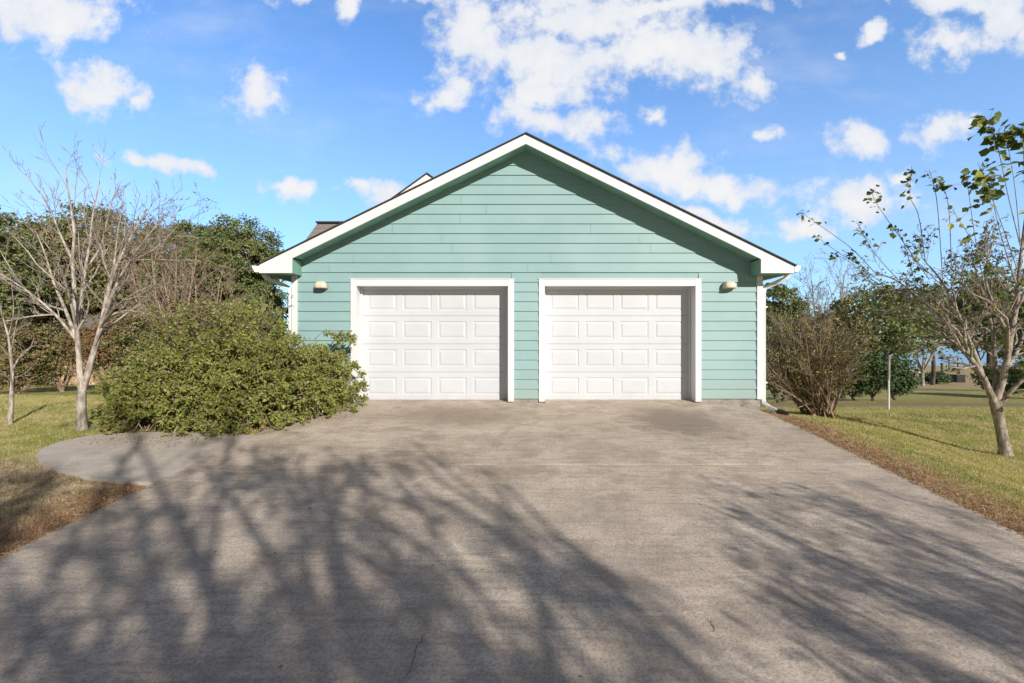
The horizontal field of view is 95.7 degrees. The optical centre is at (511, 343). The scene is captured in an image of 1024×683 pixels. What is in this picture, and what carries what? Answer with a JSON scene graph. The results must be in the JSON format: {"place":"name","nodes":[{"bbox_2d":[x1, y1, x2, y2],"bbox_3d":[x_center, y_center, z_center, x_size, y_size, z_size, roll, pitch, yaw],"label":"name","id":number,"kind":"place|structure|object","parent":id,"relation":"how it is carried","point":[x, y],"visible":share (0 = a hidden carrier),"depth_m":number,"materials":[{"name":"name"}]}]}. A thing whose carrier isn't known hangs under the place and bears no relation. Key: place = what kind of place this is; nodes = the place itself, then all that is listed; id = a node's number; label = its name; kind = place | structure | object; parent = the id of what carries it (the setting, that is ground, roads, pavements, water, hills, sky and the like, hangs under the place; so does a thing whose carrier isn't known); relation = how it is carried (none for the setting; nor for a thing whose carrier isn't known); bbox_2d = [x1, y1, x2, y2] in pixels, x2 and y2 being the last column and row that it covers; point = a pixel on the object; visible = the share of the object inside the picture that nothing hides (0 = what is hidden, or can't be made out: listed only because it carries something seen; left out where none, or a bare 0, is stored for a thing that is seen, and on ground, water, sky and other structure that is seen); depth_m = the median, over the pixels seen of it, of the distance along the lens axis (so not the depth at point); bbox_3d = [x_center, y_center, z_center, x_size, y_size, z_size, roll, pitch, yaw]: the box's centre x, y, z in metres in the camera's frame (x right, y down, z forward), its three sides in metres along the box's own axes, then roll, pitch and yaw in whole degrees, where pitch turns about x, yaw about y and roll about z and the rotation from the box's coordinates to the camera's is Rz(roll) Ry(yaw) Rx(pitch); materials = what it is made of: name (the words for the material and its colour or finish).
{"place":"outdoors","nodes":[
{"label":"outdoors","id":0,"kind":"place"},
{"bbox_2d":[35,432,253,485],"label":"path","id":1,"kind":"structure","parent":0,"point":[134,462],"depth_m":5.68,"materials":[{"name":"concrete"}]},
{"bbox_2d":[0,400,1023,682],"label":"driveway","id":2,"kind":"structure","parent":0,"point":[814,562],"depth_m":3.32,"materials":[{"name":"concrete"}]},
{"bbox_2d":[403,619,714,678],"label":"driveway cracks","id":3,"kind":"object","parent":2,"relation":"on","point":[423,635],"visible":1,"depth_m":2.52,"materials":[{"name":"grey concrete"}]},
{"bbox_2d":[0,366,1023,555],"bbox_3d":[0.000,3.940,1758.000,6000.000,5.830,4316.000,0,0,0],"label":"ground","id":4,"kind":"structure","parent":0,"point":[968,393],"depth_m":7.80,"materials":[{"name":"green plant"}]},
{"bbox_2d":[0,277,43,424],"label":"sapling","id":5,"kind":"object","parent":4,"relation":"on","point":[11,394],"visible":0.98,"depth_m":7.19,"materials":[{"name":"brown plant"}]},
{"bbox_2d":[0,205,52,346],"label":"oak tree","id":6,"kind":"object","parent":4,"relation":"on","point":[6,289],"visible":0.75,"depth_m":20.45,"materials":[{"name":"green plant"}]},
{"bbox_2d":[0,318,72,392],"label":"brush","id":7,"kind":"object","parent":4,"relation":"on","point":[20,387],"visible":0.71,"depth_m":16.79,"materials":[{"name":"green plant"}]},
{"bbox_2d":[0,315,106,391],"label":"brush","id":8,"kind":"object","parent":4,"relation":"on","point":[55,376],"visible":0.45,"depth_m":17.50,"materials":[{"name":"green plant"}]},
{"bbox_2d":[0,212,117,326],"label":"oak tree","id":9,"kind":"object","parent":4,"relation":"on","point":[22,227],"visible":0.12,"depth_m":26.40,"materials":[{"name":"green plant"}]},
{"bbox_2d":[13,199,132,311],"bbox_3d":[-35.721,-4.032,38.228,16.125,13.612,15.524,0,0,0],"label":"oak tree","id":10,"kind":"object","parent":4,"relation":"on","point":[68,208],"visible":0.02,"depth_m":35.03,"materials":[{"name":"green plant"}]},
{"bbox_2d":[0,313,164,384],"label":"neighbour house","id":11,"kind":"structure","parent":4,"relation":"on","point":[88,322],"depth_m":25.54,"materials":[{"name":"beige brick"}]},
{"bbox_2d":[48,313,150,384],"bbox_3d":[-12.957,0.417,15.032,2.618,2.908,2.785,0,0,0],"label":"brush","id":12,"kind":"object","parent":4,"relation":"on","point":[88,334],"visible":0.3,"depth_m":14.40,"materials":[{"name":"brown plant"}]},
{"bbox_2d":[4,199,202,331],"bbox_3d":[-26.053,-3.295,30.067,11.570,11.532,11.128,0,0,0],"label":"oak tree","id":13,"kind":"object","parent":4,"relation":"on","point":[100,280],"visible":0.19,"depth_m":27.27,"materials":[{"name":"green plant"}]},
{"bbox_2d":[0,121,210,430],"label":"bare tree","id":14,"kind":"object","parent":4,"relation":"on","point":[83,380],"visible":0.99,"depth_m":6.90,"materials":[{"name":"grey plant"}]},
{"bbox_2d":[100,304,175,376],"bbox_3d":[-10.901,0.251,14.089,2.579,2.977,2.532,0,0,0],"label":"brush","id":15,"kind":"object","parent":4,"relation":"on","point":[131,342],"visible":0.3,"depth_m":13.45,"materials":[{"name":"green plant"}]},
{"bbox_2d":[76,182,253,331],"bbox_3d":[-13.918,-2.395,18.845,5.385,8.723,5.902,0,0,30],"label":"bare tree","id":16,"kind":"object","parent":4,"relation":"on","point":[136,276],"visible":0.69,"depth_m":18.64,"materials":[{"name":"brown plant"}]},
{"bbox_2d":[122,219,228,326],"bbox_3d":[-18.171,-2.314,25.906,5.402,9.215,5.265,0,0,0],"label":"oak tree","id":17,"kind":"object","parent":4,"relation":"on","point":[199,229],"visible":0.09,"depth_m":24.94,"materials":[{"name":"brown plant"}]},
{"bbox_2d":[86,229,268,343],"bbox_3d":[-9.662,-0.775,14.104,3.927,4.893,4.498,0,0,-25],"label":"bare tree","id":18,"kind":"object","parent":4,"relation":"on","point":[195,292],"visible":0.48,"depth_m":13.42,"materials":[{"name":"brown plant"}]},
{"bbox_2d":[150,292,233,352],"bbox_3d":[-8.202,0.107,12.427,2.461,2.998,2.240,0,0,21],"label":"brush","id":19,"kind":"object","parent":4,"relation":"on","point":[190,311],"visible":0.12,"depth_m":11.97,"materials":[{"name":"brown plant"}]},
{"bbox_2d":[84,292,369,439],"bbox_3d":[-4.511,0.325,7.354,4.057,2.285,2.436,0,0,0],"label":"green shrub","id":20,"kind":"object","parent":4,"relation":"on","point":[192,381],"visible":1,"depth_m":6.90,"materials":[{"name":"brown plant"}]},
{"bbox_2d":[169,212,287,314],"bbox_3d":[-13.943,-2.317,24.017,5.410,9.084,4.974,0,0,0],"label":"oak tree","id":21,"kind":"object","parent":4,"relation":"on","point":[251,281],"visible":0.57,"depth_m":23.04,"materials":[{"name":"green plant"}]},
{"bbox_2d":[210,305,287,357],"bbox_3d":[-6.697,0.248,11.963,1.963,2.656,1.840,0,0,0],"label":"brush","id":22,"kind":"object","parent":4,"relation":"on","point":[230,322],"visible":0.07,"depth_m":11.64,"materials":[{"name":"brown plant"}]},
{"bbox_2d":[221,294,287,331],"bbox_3d":[-12.339,-0.294,22.159,3.483,4.868,3.149,0,0,-20],"label":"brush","id":23,"kind":"object","parent":4,"relation":"on","point":[257,298],"visible":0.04,"depth_m":21.63,"materials":[{"name":"green plant"}]},
{"bbox_2d":[253,286,287,358],"bbox_3d":[-4.686,0.030,8.965,0.749,2.368,0.831,0,0,0],"label":"broadleaf plant","id":24,"kind":"object","parent":4,"relation":"on","point":[277,301],"visible":0.25,"depth_m":9.10,"materials":[{"name":"green plant"}]},
{"bbox_2d":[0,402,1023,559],"bbox_3d":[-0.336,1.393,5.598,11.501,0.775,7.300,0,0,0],"label":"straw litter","id":25,"kind":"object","parent":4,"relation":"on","point":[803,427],"visible":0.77,"depth_m":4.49,"materials":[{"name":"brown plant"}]},
{"bbox_2d":[252,132,800,415],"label":"house","id":26,"kind":"structure","parent":4,"relation":"on","point":[525,267],"depth_m":8.56,"materials":[{"name":"teal wood"}]},
{"bbox_2d":[314,281,327,288],"bbox_3d":[-3.503,-1.073,8.481,0.229,0.145,0.158,0,0,0],"label":"wall lamp","id":27,"kind":"object","parent":26,"relation":"attached to","point":[321,284],"visible":1,"depth_m":8.42,"materials":[{"name":"white glass"}]},
{"bbox_2d":[363,289,505,399],"bbox_3d":[-1.470,0.009,8.845,2.776,2.139,0.051,0,0,0],"label":"garage door","id":28,"kind":"structure","parent":26,"relation":"in","point":[419,344],"depth_m":8.82,"materials":[{"name":"white metal"}]},
{"bbox_2d":[545,289,687,399],"bbox_3d":[1.992,0.009,8.845,2.761,2.139,0.051,0,0,0],"label":"garage door","id":29,"kind":"structure","parent":26,"relation":"in","point":[601,344],"depth_m":8.82,"materials":[{"name":"white metal"}]},
{"bbox_2d":[722,281,735,288],"bbox_3d":[3.984,-1.073,8.481,0.229,0.145,0.158,0,0,0],"label":"wall lamp","id":30,"kind":"object","parent":26,"relation":"attached to","point":[728,284],"visible":1,"depth_m":8.43,"materials":[{"name":"white glass"}]},
{"bbox_2d":[766,329,798,402],"bbox_3d":[10.881,0.920,19.011,2.789,3.223,2.806,0,0,0],"label":"shrub","id":31,"kind":"object","parent":4,"relation":"on","point":[775,397],"visible":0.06,"depth_m":18.93,"materials":[{"name":"green plant"}]},
{"bbox_2d":[763,282,810,401],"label":"oak tree","id":32,"kind":"object","parent":4,"relation":"on","point":[777,292],"visible":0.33,"depth_m":20.53,"materials":[{"name":"green plant"}]},
{"bbox_2d":[763,248,878,362],"bbox_3d":[17.931,-1.312,27.220,6.385,8.808,4.621,0,0,22],"label":"bare tree","id":33,"kind":"object","parent":4,"relation":"on","point":[842,295],"visible":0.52,"depth_m":26.67,"materials":[{"name":"grey plant"}]},
{"bbox_2d":[766,287,880,418],"bbox_3d":[6.040,0.248,9.765,3.887,2.651,2.466,0,0,-44],"label":"bush","id":34,"kind":"object","parent":4,"relation":"on","point":[810,375],"visible":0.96,"depth_m":9.34,"materials":[{"name":"brown plant"}]},
{"bbox_2d":[816,293,883,398],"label":"oak tree","id":35,"kind":"object","parent":4,"relation":"on","point":[846,302],"visible":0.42,"depth_m":23.50,"materials":[{"name":"green plant"}]},
{"bbox_2d":[840,361,880,399],"bbox_3d":[15.505,1.687,21.029,2.222,1.998,2.085,0,0,43],"label":"shrub","id":36,"kind":"object","parent":4,"relation":"on","point":[852,395],"visible":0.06,"depth_m":20.96,"materials":[{"name":"green plant"}]},
{"bbox_2d":[845,352,908,400],"bbox_3d":[15.517,1.482,20.112,2.353,2.278,2.088,0,0,0],"label":"shrub","id":37,"kind":"object","parent":4,"relation":"on","point":[868,383],"visible":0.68,"depth_m":19.75,"materials":[{"name":"green plant"}]},
{"bbox_2d":[816,274,950,392],"bbox_3d":[23.794,-0.642,29.856,6.972,7.804,7.193,0,0,0],"label":"oak tree","id":38,"kind":"object","parent":4,"relation":"on","point":[889,330],"visible":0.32,"depth_m":28.29,"materials":[{"name":"green plant"}]},
{"bbox_2d":[887,354,892,409],"bbox_3d":[10.768,1.147,13.197,0.147,1.718,0.063,0,0,0],"label":"pole","id":39,"kind":"object","parent":4,"relation":"on","point":[888,373],"visible":0.88,"depth_m":13.18,"materials":[{"name":"grey metal"}]},
{"bbox_2d":[876,353,926,399],"bbox_3d":[17.416,1.556,20.943,1.894,2.283,1.885,0,0,-29],"label":"shrub","id":40,"kind":"object","parent":4,"relation":"on","point":[909,385],"visible":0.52,"depth_m":20.59,"materials":[{"name":"green plant"}]},
{"bbox_2d":[796,108,1023,456],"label":"windblown tree","id":41,"kind":"object","parent":4,"relation":"on","point":[995,396],"visible":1,"depth_m":7.66,"materials":[{"name":"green plant"}]},
{"bbox_2d":[904,362,920,374],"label":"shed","id":42,"kind":"structure","parent":4,"relation":"on","point":[913,368],"depth_m":61.20,"materials":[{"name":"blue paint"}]},
{"bbox_2d":[881,272,952,385],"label":"bare tree","id":43,"kind":"object","parent":4,"relation":"on","point":[922,368],"visible":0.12,"depth_m":39.88,"materials":[{"name":"grey plant"}]},
{"bbox_2d":[884,280,959,384],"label":"oak tree","id":44,"kind":"object","parent":4,"relation":"on","point":[933,372],"visible":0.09,"depth_m":41.85,"materials":[{"name":"green plant"}]},
{"bbox_2d":[917,370,955,383],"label":"shrub","id":45,"kind":"object","parent":4,"relation":"on","point":[942,377],"visible":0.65,"depth_m":43.39,"materials":[{"name":"green plant"}]},
{"bbox_2d":[948,357,959,371],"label":"wooden gateway","id":46,"kind":"object","parent":4,"relation":"on","point":[957,364],"visible":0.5,"depth_m":74.93,"materials":[{"name":"brown wood"}]},
{"bbox_2d":[949,374,965,382],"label":"storage box","id":47,"kind":"object","parent":4,"relation":"on","point":[959,379],"visible":0.66,"depth_m":45.60,"materials":[{"name":"black plastic"}]},
{"bbox_2d":[928,270,1023,389],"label":"oak tree","id":48,"kind":"object","parent":4,"relation":"on","point":[974,308],"visible":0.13,"depth_m":33.93,"materials":[{"name":"green plant"}]},
{"bbox_2d":[966,361,1021,395],"bbox_3d":[27.551,2.019,26.024,2.997,2.199,2.748,0,0,42],"label":"shrub","id":49,"kind":"object","parent":4,"relation":"on","point":[988,369],"visible":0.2,"depth_m":25.92,"materials":[{"name":"green plant"}]},
{"bbox_2d":[976,269,1023,360],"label":"oak tree","id":50,"kind":"object","parent":4,"relation":"on","point":[1000,353],"visible":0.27,"depth_m":30.81,"materials":[{"name":"green plant"}]},
{"bbox_2d":[1005,355,1023,395],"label":"shrub","id":51,"kind":"object","parent":4,"relation":"on","point":[1013,380],"visible":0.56,"depth_m":24.33,"materials":[{"name":"green plant"}]},
{"bbox_2d":[0,0,1023,341],"label":"sky","id":52,"kind":"structure","parent":0,"point":[745,117],"materials":[{"name":"blue"}]},
{"bbox_2d":[887,346,1023,365],"bbox_3d":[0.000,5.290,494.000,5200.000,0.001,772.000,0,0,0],"label":"lake","id":53,"kind":"structure","parent":0,"point":[961,355],"depth_m":174.37,"materials":[{"name":"blue liquid"}]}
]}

